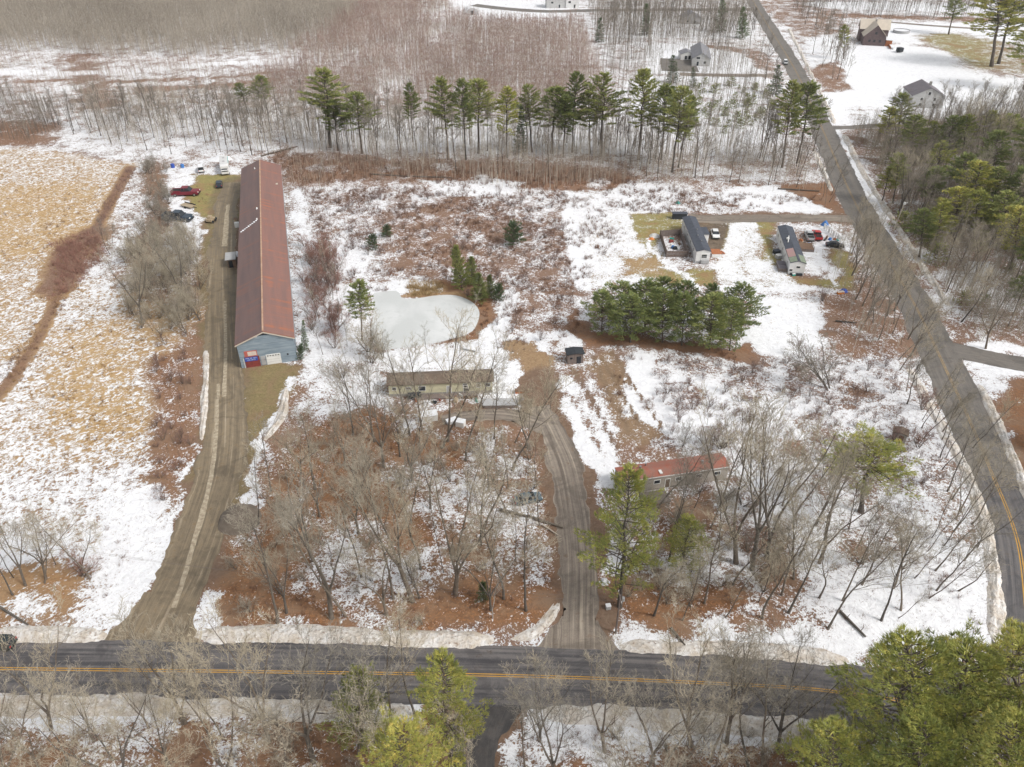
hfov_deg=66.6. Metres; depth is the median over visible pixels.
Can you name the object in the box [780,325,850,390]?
bare bush
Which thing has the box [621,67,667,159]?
pine tree
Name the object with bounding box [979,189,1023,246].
pine tree
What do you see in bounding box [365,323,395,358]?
bare bush
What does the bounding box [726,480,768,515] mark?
bare bush
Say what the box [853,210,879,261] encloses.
bare tree
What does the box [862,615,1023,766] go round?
pine tree
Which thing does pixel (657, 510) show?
bare tree
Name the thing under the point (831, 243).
car
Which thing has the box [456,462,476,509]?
bare tree
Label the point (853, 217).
bare tree
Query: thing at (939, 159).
pine tree
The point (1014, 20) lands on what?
pine tree
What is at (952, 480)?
bare tree
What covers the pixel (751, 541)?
bare bush
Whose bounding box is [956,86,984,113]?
bare tree
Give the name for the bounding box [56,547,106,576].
bare bush
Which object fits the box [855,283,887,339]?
bare tree
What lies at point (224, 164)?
motorhome
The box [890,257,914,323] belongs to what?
bare tree
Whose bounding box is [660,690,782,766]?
bare tree
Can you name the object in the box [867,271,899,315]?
bare tree
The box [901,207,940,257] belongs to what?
pine tree
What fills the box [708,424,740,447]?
bare bush
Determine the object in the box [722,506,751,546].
bare bush
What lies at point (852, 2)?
bare woodland
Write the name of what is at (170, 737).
bare tree
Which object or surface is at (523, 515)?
fallen log
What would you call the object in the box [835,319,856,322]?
fallen log
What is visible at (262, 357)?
door
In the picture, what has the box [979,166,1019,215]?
pine tree
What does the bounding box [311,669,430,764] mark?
bare tree
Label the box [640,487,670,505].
wooden deck
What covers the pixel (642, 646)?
snow bank
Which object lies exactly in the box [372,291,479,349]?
pond
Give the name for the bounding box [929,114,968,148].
pine tree
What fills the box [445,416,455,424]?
crate
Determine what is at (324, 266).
bare tree
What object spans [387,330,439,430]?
bare tree
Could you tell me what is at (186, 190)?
pickup truck
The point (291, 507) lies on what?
bare tree
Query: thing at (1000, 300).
bare tree
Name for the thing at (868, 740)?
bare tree
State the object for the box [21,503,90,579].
bare tree
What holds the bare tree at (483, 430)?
on the ground at (606, 440)
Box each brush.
[0,182,205,595]
[4,295,66,388]
[32,712,845,766]
[44,229,108,300]
[72,468,179,622]
[84,167,135,243]
[224,398,553,629]
[268,150,663,190]
[298,183,821,353]
[570,211,827,342]
[602,351,984,631]
[616,499,973,629]
[655,371,986,644]
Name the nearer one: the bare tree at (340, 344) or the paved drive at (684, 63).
the bare tree at (340, 344)
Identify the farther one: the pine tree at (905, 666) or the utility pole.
the utility pole
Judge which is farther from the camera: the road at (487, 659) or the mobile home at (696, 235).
the mobile home at (696, 235)
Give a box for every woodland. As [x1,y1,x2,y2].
[0,0,358,57]
[0,75,60,143]
[40,76,260,154]
[90,213,203,340]
[181,77,832,187]
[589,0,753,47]
[661,76,775,133]
[793,0,1020,23]
[793,0,1023,32]
[808,14,859,79]
[888,76,1023,121]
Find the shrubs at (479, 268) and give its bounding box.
[309,186,567,339]
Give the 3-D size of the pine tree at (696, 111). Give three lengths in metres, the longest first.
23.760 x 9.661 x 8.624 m
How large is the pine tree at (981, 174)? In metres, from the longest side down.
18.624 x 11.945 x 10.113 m
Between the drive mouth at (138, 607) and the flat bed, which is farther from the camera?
the flat bed
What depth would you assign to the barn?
179.05 m
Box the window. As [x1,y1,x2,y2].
[418,386,425,390]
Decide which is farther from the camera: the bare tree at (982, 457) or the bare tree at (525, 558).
the bare tree at (982, 457)
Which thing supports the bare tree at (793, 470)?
on the ground at (606, 440)
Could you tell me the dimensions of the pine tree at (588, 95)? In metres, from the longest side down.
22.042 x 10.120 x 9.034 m
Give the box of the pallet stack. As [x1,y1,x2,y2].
[515,388,524,393]
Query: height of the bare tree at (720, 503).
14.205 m
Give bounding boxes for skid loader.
[205,215,216,222]
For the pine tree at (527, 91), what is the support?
on the ground at (606, 440)
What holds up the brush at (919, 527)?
on the ground at (606, 440)
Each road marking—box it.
[0,667,894,698]
[0,669,983,712]
[755,4,1023,571]
[755,5,1023,585]
[992,476,1023,598]
[1000,490,1023,570]
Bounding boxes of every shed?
[225,251,236,267]
[565,347,584,363]
[891,426,909,443]
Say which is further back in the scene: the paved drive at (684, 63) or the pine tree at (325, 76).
the paved drive at (684, 63)
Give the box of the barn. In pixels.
[234,159,296,367]
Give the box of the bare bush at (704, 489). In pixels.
[691,471,715,493]
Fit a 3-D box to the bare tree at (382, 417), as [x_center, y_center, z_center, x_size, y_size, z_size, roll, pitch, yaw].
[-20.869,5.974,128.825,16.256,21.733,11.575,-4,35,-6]
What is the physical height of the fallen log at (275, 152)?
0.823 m
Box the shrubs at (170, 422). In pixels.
[148,332,197,500]
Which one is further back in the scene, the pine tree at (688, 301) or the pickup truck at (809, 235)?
the pickup truck at (809, 235)
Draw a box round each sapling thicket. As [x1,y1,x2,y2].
[0,46,311,109]
[55,70,829,188]
[114,146,197,315]
[151,319,195,467]
[227,0,613,120]
[282,139,684,187]
[595,0,797,141]
[826,214,913,350]
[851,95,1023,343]
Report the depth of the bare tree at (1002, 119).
248.32 m
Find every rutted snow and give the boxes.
[171,384,219,607]
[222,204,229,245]
[222,300,227,396]
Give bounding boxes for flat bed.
[483,398,517,407]
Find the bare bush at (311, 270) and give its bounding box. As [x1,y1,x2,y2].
[297,263,323,281]
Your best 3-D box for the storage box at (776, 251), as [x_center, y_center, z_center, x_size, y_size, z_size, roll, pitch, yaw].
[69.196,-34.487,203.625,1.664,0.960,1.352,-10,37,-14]
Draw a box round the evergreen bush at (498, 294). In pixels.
[490,282,505,300]
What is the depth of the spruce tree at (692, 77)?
334.50 m
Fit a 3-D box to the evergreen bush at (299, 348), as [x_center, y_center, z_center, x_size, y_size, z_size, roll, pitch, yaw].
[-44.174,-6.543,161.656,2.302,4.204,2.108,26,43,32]
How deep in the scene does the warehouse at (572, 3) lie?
486.13 m
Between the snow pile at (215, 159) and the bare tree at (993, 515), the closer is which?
the bare tree at (993, 515)
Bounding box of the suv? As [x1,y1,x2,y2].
[0,633,16,651]
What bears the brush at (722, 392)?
on the ground at (606, 440)
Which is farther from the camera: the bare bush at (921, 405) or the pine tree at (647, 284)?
the pine tree at (647, 284)
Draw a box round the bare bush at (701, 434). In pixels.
[692,424,714,446]
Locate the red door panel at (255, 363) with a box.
[244,356,260,367]
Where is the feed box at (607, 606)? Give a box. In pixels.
[605,603,610,609]
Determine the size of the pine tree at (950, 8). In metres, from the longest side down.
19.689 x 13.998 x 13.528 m
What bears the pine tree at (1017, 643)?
on the ground at (606, 440)
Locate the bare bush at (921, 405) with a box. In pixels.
[905,384,939,410]
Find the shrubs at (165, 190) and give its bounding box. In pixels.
[132,151,182,254]
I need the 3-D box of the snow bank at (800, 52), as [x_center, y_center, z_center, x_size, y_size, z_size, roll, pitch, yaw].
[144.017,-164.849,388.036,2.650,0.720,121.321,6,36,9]
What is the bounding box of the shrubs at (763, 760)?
[29,691,867,766]
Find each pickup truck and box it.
[161,209,193,222]
[170,186,200,196]
[804,230,814,240]
[812,230,822,240]
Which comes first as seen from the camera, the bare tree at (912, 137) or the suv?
the suv
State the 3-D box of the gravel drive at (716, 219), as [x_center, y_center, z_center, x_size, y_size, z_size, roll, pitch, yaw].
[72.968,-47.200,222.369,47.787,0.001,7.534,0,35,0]
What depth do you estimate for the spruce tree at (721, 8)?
423.59 m
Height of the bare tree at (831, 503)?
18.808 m
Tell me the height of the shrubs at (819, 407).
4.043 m
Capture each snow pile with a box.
[209,155,232,161]
[600,578,609,585]
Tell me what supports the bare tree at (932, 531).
on the ground at (606, 440)
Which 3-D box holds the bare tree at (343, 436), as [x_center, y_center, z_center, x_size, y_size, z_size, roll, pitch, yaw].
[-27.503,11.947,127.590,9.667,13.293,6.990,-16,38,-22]
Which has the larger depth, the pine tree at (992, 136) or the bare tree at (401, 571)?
the pine tree at (992, 136)
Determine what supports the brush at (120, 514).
on the ground at (606, 440)
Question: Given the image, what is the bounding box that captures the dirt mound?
[218,504,261,534]
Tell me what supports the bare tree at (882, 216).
on the ground at (606, 440)
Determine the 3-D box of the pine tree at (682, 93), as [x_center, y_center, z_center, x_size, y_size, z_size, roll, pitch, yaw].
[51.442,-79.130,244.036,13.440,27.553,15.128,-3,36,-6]
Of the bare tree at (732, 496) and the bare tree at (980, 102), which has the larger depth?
the bare tree at (980, 102)
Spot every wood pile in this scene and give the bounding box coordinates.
[407,392,420,399]
[463,393,477,398]
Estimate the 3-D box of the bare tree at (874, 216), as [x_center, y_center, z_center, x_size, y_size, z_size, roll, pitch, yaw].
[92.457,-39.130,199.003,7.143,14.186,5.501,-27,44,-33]
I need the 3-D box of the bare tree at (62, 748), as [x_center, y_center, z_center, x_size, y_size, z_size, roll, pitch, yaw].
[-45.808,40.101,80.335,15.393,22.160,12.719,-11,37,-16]
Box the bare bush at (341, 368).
[323,360,353,377]
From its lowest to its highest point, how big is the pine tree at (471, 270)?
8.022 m
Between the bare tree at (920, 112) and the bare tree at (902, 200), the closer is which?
the bare tree at (902, 200)
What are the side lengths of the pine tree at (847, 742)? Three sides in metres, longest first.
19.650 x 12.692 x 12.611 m
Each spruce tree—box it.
[299,320,308,350]
[512,106,527,151]
[595,18,604,41]
[640,4,652,34]
[666,54,680,83]
[689,67,695,86]
[711,0,727,31]
[735,6,749,37]
[769,64,784,94]
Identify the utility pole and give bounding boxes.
[615,590,621,633]
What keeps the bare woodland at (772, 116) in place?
on the ground at (606, 440)
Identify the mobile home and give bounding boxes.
[615,453,729,494]
[681,215,710,263]
[776,224,806,275]
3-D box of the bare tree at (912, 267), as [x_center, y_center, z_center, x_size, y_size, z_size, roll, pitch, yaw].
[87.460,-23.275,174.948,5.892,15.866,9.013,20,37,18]
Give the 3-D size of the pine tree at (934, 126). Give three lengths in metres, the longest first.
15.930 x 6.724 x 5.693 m
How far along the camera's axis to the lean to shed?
196.78 m
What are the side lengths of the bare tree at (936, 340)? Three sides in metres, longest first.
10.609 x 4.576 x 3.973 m
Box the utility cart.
[896,47,903,52]
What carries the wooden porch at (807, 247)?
on the ground at (606, 440)
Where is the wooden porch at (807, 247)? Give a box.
[799,241,814,251]
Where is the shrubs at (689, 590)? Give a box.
[605,482,808,612]
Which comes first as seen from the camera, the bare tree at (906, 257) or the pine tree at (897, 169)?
the bare tree at (906, 257)
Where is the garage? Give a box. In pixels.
[678,48,690,59]
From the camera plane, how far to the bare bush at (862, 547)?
115.36 m
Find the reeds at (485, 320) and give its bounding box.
[448,299,489,347]
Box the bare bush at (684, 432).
[674,416,698,447]
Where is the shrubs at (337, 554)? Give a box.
[219,416,544,624]
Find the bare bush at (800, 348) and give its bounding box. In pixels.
[790,334,813,359]
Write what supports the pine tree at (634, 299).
on the ground at (606, 440)
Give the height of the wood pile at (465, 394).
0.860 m
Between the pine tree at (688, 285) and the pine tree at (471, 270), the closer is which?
the pine tree at (688, 285)
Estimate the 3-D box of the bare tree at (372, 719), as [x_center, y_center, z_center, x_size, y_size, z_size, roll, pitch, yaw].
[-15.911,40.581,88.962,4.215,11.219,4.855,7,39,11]
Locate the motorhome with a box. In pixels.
[219,155,229,174]
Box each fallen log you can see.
[0,606,28,624]
[261,146,296,156]
[373,173,409,176]
[413,175,452,177]
[500,508,533,518]
[534,517,563,527]
[542,524,557,534]
[670,627,685,644]
[778,188,818,190]
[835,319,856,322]
[839,609,865,636]
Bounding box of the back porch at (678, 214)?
[672,211,687,218]
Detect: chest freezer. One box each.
[455,418,465,427]
[775,253,782,259]
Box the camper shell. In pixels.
[420,409,437,422]
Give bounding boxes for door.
[261,356,266,364]
[266,353,281,364]
[576,356,580,363]
[664,478,670,487]
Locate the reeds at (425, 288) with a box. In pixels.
[405,279,443,297]
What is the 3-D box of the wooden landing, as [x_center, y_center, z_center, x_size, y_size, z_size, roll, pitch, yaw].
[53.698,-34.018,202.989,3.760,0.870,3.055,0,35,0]
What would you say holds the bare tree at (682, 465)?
on the ground at (606, 440)
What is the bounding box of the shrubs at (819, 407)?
[628,352,952,486]
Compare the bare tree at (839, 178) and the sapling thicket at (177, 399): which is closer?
the sapling thicket at (177, 399)
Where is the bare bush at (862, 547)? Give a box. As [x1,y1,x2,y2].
[838,528,880,563]
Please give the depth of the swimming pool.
427.35 m
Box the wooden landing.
[711,249,724,256]
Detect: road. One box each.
[0,639,1023,739]
[471,4,750,12]
[747,0,1016,680]
[891,22,1023,30]
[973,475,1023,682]
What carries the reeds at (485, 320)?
on the ground at (606, 440)
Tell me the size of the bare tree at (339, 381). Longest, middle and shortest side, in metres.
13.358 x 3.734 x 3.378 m
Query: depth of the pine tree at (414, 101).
268.51 m
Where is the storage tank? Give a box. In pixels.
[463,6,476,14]
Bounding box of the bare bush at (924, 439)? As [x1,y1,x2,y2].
[905,423,938,451]
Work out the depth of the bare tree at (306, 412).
121.92 m
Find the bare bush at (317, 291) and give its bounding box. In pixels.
[308,284,329,298]
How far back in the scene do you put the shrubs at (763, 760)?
92.17 m
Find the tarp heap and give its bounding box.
[649,233,659,237]
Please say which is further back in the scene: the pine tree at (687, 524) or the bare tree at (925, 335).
the bare tree at (925, 335)
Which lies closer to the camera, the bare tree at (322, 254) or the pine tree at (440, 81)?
the bare tree at (322, 254)
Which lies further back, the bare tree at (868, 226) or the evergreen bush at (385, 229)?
the evergreen bush at (385, 229)
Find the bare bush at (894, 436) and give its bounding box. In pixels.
[882,419,914,440]
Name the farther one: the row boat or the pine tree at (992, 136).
the pine tree at (992, 136)
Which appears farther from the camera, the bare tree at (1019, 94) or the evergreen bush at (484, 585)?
the bare tree at (1019, 94)
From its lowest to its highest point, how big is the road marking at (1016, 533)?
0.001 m
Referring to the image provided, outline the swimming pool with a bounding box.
[893,28,909,33]
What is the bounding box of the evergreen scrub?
[880,123,1023,305]
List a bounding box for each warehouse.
[545,0,565,7]
[566,0,578,7]
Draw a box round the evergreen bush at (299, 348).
[295,343,304,359]
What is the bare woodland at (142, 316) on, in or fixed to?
on the ground at (606, 440)
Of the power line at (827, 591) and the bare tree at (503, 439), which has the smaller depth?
the power line at (827, 591)
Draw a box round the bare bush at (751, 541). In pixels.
[723,513,767,554]
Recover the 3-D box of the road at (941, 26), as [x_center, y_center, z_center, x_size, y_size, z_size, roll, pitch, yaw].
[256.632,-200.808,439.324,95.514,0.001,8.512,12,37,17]
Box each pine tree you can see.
[231,82,249,113]
[246,74,274,111]
[297,66,349,147]
[316,661,397,750]
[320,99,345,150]
[337,91,381,153]
[343,278,374,340]
[355,704,460,766]
[402,82,422,138]
[405,646,495,766]
[423,75,460,159]
[448,77,476,159]
[450,244,475,290]
[457,77,502,153]
[464,256,477,284]
[467,272,488,303]
[486,274,496,296]
[494,85,520,157]
[512,83,541,151]
[532,85,584,152]
[550,94,579,157]
[558,71,589,151]
[574,461,665,608]
[576,88,600,153]
[580,286,620,334]
[581,71,630,156]
[602,279,645,325]
[606,290,656,342]
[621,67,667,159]
[623,277,675,330]
[642,286,689,342]
[644,83,680,159]
[647,275,680,319]
[657,512,713,579]
[658,85,698,172]
[663,290,704,345]
[669,279,703,321]
[676,94,700,167]
[685,291,742,349]
[695,281,725,323]
[713,296,750,351]
[719,281,770,331]
[770,79,808,167]
[770,713,886,766]
[785,79,829,162]
[815,421,925,513]
[824,621,980,766]
[838,24,849,58]
[843,700,966,766]
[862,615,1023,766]
[875,168,899,200]
[876,106,902,135]
[880,92,919,132]
[886,152,911,203]
[897,113,933,166]
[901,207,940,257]
[916,165,949,203]
[922,120,944,150]
[924,140,956,177]
[924,201,957,255]
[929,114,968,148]
[934,186,981,242]
[941,0,966,34]
[944,151,983,187]
[948,616,1023,766]
[950,699,1023,766]
[953,159,1003,222]
[954,113,981,153]
[955,188,1005,242]
[962,0,1023,66]
[976,129,1015,166]
[978,110,1001,137]
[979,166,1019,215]
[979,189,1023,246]
[986,0,1023,63]
[991,113,1023,150]
[992,204,1023,267]
[994,165,1023,203]
[1006,23,1023,89]
[1006,271,1023,319]
[1007,124,1023,160]
[1011,235,1023,260]
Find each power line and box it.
[93,553,618,596]
[97,552,608,600]
[621,573,1018,596]
[664,571,1019,600]
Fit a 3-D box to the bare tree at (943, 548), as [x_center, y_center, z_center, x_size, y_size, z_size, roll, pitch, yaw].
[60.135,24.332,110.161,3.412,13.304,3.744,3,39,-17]
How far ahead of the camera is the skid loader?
219.12 m
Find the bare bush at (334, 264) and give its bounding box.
[323,257,344,274]
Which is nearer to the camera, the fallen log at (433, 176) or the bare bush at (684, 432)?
the bare bush at (684, 432)
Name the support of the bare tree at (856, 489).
on the ground at (606, 440)
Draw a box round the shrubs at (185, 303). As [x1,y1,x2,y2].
[114,216,213,336]
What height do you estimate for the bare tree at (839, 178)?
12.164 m
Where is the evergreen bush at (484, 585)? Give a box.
[475,581,491,603]
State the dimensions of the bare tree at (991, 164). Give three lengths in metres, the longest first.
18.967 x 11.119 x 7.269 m
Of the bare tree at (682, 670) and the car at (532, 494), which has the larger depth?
the car at (532, 494)
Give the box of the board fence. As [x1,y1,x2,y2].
[823,223,840,241]
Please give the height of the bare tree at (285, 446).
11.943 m
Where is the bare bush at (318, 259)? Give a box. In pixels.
[312,255,323,265]
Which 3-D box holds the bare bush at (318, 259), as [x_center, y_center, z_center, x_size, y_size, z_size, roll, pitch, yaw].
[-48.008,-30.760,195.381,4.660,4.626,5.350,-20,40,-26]
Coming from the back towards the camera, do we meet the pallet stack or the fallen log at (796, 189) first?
the fallen log at (796, 189)
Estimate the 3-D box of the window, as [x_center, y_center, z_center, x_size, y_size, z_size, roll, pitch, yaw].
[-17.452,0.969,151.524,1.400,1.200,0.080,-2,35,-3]
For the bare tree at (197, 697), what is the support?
on the ground at (606, 440)
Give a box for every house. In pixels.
[386,369,493,399]
[679,9,702,23]
[690,42,710,65]
[856,18,895,48]
[901,79,946,108]
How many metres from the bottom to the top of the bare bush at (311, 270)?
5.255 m
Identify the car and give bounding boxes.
[216,180,222,187]
[513,491,542,505]
[710,228,719,238]
[825,240,843,248]
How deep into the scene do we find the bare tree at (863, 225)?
198.10 m
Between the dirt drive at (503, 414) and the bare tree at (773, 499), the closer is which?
the bare tree at (773, 499)
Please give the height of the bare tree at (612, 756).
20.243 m
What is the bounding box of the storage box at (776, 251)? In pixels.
[772,249,780,254]
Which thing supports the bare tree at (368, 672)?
on the ground at (606, 440)
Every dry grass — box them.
[0,153,123,333]
[0,284,148,470]
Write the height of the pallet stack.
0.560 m
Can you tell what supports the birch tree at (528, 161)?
on the ground at (606, 440)
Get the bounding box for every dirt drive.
[441,408,547,432]
[530,405,598,647]
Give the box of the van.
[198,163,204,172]
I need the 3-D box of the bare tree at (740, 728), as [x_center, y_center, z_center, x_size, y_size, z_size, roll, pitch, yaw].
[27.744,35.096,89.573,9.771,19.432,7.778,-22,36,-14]
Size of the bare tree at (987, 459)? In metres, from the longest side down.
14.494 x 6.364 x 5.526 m
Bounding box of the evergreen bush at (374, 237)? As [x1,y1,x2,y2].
[364,233,377,249]
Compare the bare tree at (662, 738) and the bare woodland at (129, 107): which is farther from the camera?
the bare woodland at (129, 107)
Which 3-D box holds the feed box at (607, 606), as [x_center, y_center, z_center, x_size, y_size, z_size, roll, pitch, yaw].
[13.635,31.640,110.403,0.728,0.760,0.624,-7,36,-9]
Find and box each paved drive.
[660,58,697,71]
[680,72,774,76]
[829,123,881,128]
[953,343,1023,370]
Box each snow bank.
[0,625,107,642]
[0,692,412,722]
[195,624,493,648]
[199,350,208,439]
[264,388,288,439]
[511,603,559,641]
[543,703,827,741]
[620,639,848,665]
[788,29,817,83]
[813,151,832,190]
[817,88,835,123]
[841,135,949,305]
[907,369,1006,642]
[978,385,1023,497]
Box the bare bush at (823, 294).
[811,285,832,300]
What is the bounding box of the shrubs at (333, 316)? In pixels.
[292,228,350,347]
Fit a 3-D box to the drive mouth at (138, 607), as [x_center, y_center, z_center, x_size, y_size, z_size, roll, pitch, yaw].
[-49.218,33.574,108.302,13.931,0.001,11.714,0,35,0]
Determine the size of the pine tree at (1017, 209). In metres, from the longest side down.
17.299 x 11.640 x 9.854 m
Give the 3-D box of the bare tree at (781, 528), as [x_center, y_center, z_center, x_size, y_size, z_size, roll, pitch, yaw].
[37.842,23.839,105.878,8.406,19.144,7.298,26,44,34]
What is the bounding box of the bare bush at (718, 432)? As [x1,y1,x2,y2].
[708,421,726,441]
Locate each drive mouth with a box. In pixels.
[105,592,199,642]
[538,620,618,649]
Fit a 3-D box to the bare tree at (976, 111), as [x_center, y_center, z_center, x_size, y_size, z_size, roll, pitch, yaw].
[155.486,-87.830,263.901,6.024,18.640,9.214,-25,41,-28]
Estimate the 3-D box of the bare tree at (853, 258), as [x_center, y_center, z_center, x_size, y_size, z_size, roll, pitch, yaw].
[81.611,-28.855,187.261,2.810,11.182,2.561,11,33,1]
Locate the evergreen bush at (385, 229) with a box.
[379,224,391,236]
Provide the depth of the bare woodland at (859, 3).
462.44 m
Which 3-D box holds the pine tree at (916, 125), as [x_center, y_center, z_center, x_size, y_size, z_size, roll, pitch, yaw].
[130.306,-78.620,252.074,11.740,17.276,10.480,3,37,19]
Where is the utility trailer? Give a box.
[180,202,195,208]
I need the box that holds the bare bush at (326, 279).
[314,270,333,285]
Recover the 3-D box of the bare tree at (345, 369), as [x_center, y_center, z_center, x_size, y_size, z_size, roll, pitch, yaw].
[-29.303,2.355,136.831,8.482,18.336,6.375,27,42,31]
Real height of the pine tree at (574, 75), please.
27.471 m
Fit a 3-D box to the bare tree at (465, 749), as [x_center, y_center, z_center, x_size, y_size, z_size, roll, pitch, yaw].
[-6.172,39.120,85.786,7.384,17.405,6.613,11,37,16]
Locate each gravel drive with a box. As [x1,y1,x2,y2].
[123,182,248,641]
[450,705,522,766]
[690,213,852,223]
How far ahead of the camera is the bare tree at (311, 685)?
89.75 m
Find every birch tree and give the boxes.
[339,284,349,318]
[419,149,424,186]
[476,135,484,169]
[486,142,497,180]
[488,562,507,618]
[513,150,522,191]
[524,144,536,190]
[548,146,556,188]
[851,311,870,357]
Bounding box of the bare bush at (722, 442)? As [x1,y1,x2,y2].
[702,402,745,448]
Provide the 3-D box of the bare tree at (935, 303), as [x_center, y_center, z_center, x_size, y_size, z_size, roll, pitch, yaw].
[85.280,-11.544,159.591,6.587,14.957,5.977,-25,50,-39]
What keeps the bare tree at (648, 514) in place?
on the ground at (606, 440)
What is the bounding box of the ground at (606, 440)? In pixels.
[0,0,1023,766]
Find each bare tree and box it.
[0,495,83,579]
[0,496,41,585]
[0,545,13,595]
[0,583,74,730]
[0,657,141,766]
[0,663,66,766]
[0,700,38,766]
[18,677,170,766]
[20,510,55,564]
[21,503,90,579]
[22,524,57,583]
[29,658,114,742]
[52,678,113,760]
[69,515,103,575]
[92,657,180,766]
[97,241,164,323]
[103,597,198,724]
[104,663,153,728]
[133,686,202,766]
[142,221,207,290]
[151,636,213,725]
[154,634,295,766]
[163,590,285,759]
[173,667,223,739]
[174,258,187,283]
[217,492,284,623]
[226,614,369,763]
[231,707,274,766]
[236,518,300,613]
[239,443,267,524]
[239,684,321,766]
[243,409,285,491]
[244,471,284,536]
[250,449,362,619]
[266,417,325,474]
[266,499,346,617]
[267,483,313,548]
[270,434,339,517]
[273,473,327,561]
[277,396,333,490]
[289,651,329,730]
[305,442,382,533]
[306,286,319,321]
[307,319,322,353]
[307,325,379,441]
[310,259,320,280]
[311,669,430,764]
[317,238,325,262]
[319,259,335,291]
[319,421,363,481]
[320,490,376,577]
[324,354,356,435]
[326,615,402,754]
[327,261,336,291]
[327,391,360,460]
[330,418,424,602]
[331,361,425,467]
[332,358,349,415]
[333,515,411,616]
[335,334,347,365]
[336,439,370,505]
[342,300,386,351]
[344,477,407,599]
[358,326,388,363]
[358,706,387,744]
[364,459,376,512]
[364,604,414,719]
[365,337,413,434]
[370,447,399,498]
[376,428,424,510]
[376,587,433,717]
[379,519,401,565]
[383,484,424,569]
[384,394,444,480]
[385,389,419,456]
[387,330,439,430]
[391,533,428,598]
[394,451,439,522]
[405,424,450,508]
[415,376,436,444]
[418,305,486,441]
[419,320,430,363]
[419,423,528,596]
[422,491,443,572]
[429,662,482,766]
[433,346,493,448]
[440,520,529,611]
[441,523,487,590]
[450,432,512,513]
[452,325,513,461]
[456,434,510,545]
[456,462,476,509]
[465,495,515,599]
[471,406,510,487]
[471,450,524,544]
[476,357,518,439]
[490,423,514,488]
[491,680,549,766]
[498,648,580,742]
[502,480,561,611]
[502,504,531,559]
[506,377,537,448]
[508,353,585,470]
[511,427,551,525]
[513,398,536,442]
[515,645,599,766]
[580,727,653,766]
[583,632,640,753]
[604,673,734,766]
[615,504,640,584]
[617,673,719,766]
[618,485,669,567]
[628,471,658,531]
[633,488,676,550]
[639,514,661,575]
[648,552,702,616]
[656,587,734,747]
[658,466,716,561]
[660,435,718,503]
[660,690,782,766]
[664,448,700,542]
[678,697,729,766]
[682,546,714,620]
[689,375,811,564]
[690,502,744,603]
[692,609,778,743]
[695,449,726,506]
[703,473,741,550]
[704,613,763,762]
[710,482,746,527]
[711,387,850,559]
[711,615,785,766]
[712,618,864,750]
[719,408,768,503]
[725,550,782,617]
[732,512,798,585]
[736,382,837,570]
[741,621,813,766]
[752,511,837,618]
[755,453,793,522]
[757,480,791,539]
[758,524,788,602]
[767,466,814,579]
[767,501,834,595]
[775,452,813,505]
[777,682,846,764]
[782,422,901,563]
[786,504,860,613]
[788,531,846,598]
[795,440,861,515]
[799,447,857,556]
[815,434,865,525]
[821,156,829,195]
[823,176,831,206]
[824,719,892,761]
[827,427,883,516]
[827,532,922,629]
[829,164,846,201]
[831,156,852,194]
[837,214,885,275]
[839,243,864,280]
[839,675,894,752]
[841,506,897,600]
[844,206,868,245]
[845,476,876,529]
[850,210,873,253]
[853,190,876,236]
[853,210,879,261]
[853,218,870,267]
[855,238,880,292]
[855,241,888,299]
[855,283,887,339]
[857,477,902,547]
[858,237,892,282]
[859,249,890,305]
[861,212,877,254]
[861,499,918,585]
[862,199,894,264]
[864,211,891,267]
[866,201,884,260]
[866,273,891,322]
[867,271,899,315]
[871,232,892,282]
[871,234,913,274]
[871,253,897,297]
[872,502,929,610]
[876,514,941,621]
[877,266,901,315]
[878,284,897,339]
[880,269,905,306]
[883,246,905,285]
[883,497,938,588]
[884,235,926,296]
[889,142,936,213]
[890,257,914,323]
[892,242,923,310]
[892,281,913,333]
[894,265,935,299]
[897,343,917,391]
[898,319,943,359]
[898,587,934,617]
[899,320,936,370]
[901,307,911,342]
[904,277,957,339]
[904,518,949,566]
[905,121,919,155]
[906,347,937,403]
[909,293,952,356]
[910,104,929,124]
[912,331,946,374]
[913,166,947,234]
[914,528,969,578]
[916,357,927,385]
[921,380,958,427]
[922,362,962,419]
[924,391,973,437]
[927,495,975,550]
[928,541,1000,598]
[931,474,965,537]
[934,501,999,570]
[935,359,970,421]
[935,512,1003,590]
[939,399,974,457]
[941,395,972,439]
[941,454,986,519]
[942,385,986,431]
[942,419,1000,469]
[943,219,1006,287]
[943,479,988,545]
[945,412,990,491]
[945,413,984,457]
[951,429,1004,499]
[952,439,1002,511]
[953,456,1018,531]
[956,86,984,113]
[956,136,976,184]
[957,546,1006,591]
[958,99,991,132]
[959,94,984,149]
[961,263,1003,321]
[964,503,1023,560]
[967,274,1023,348]
[971,446,1023,524]
[972,387,1023,447]
[973,92,997,134]
[975,144,995,178]
[976,504,1011,547]
[980,87,993,106]
[990,84,1012,109]
[993,105,1017,150]
[1012,81,1023,112]
[1012,173,1023,216]
[1013,99,1023,127]
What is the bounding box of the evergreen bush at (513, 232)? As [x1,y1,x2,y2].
[503,219,525,245]
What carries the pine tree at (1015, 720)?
on the ground at (606, 440)
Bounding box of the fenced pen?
[660,228,688,256]
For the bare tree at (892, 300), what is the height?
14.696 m
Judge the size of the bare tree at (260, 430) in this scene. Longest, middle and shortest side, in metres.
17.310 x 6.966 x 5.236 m
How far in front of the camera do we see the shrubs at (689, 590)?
113.63 m
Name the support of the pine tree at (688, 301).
on the ground at (606, 440)
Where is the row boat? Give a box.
[462,345,476,351]

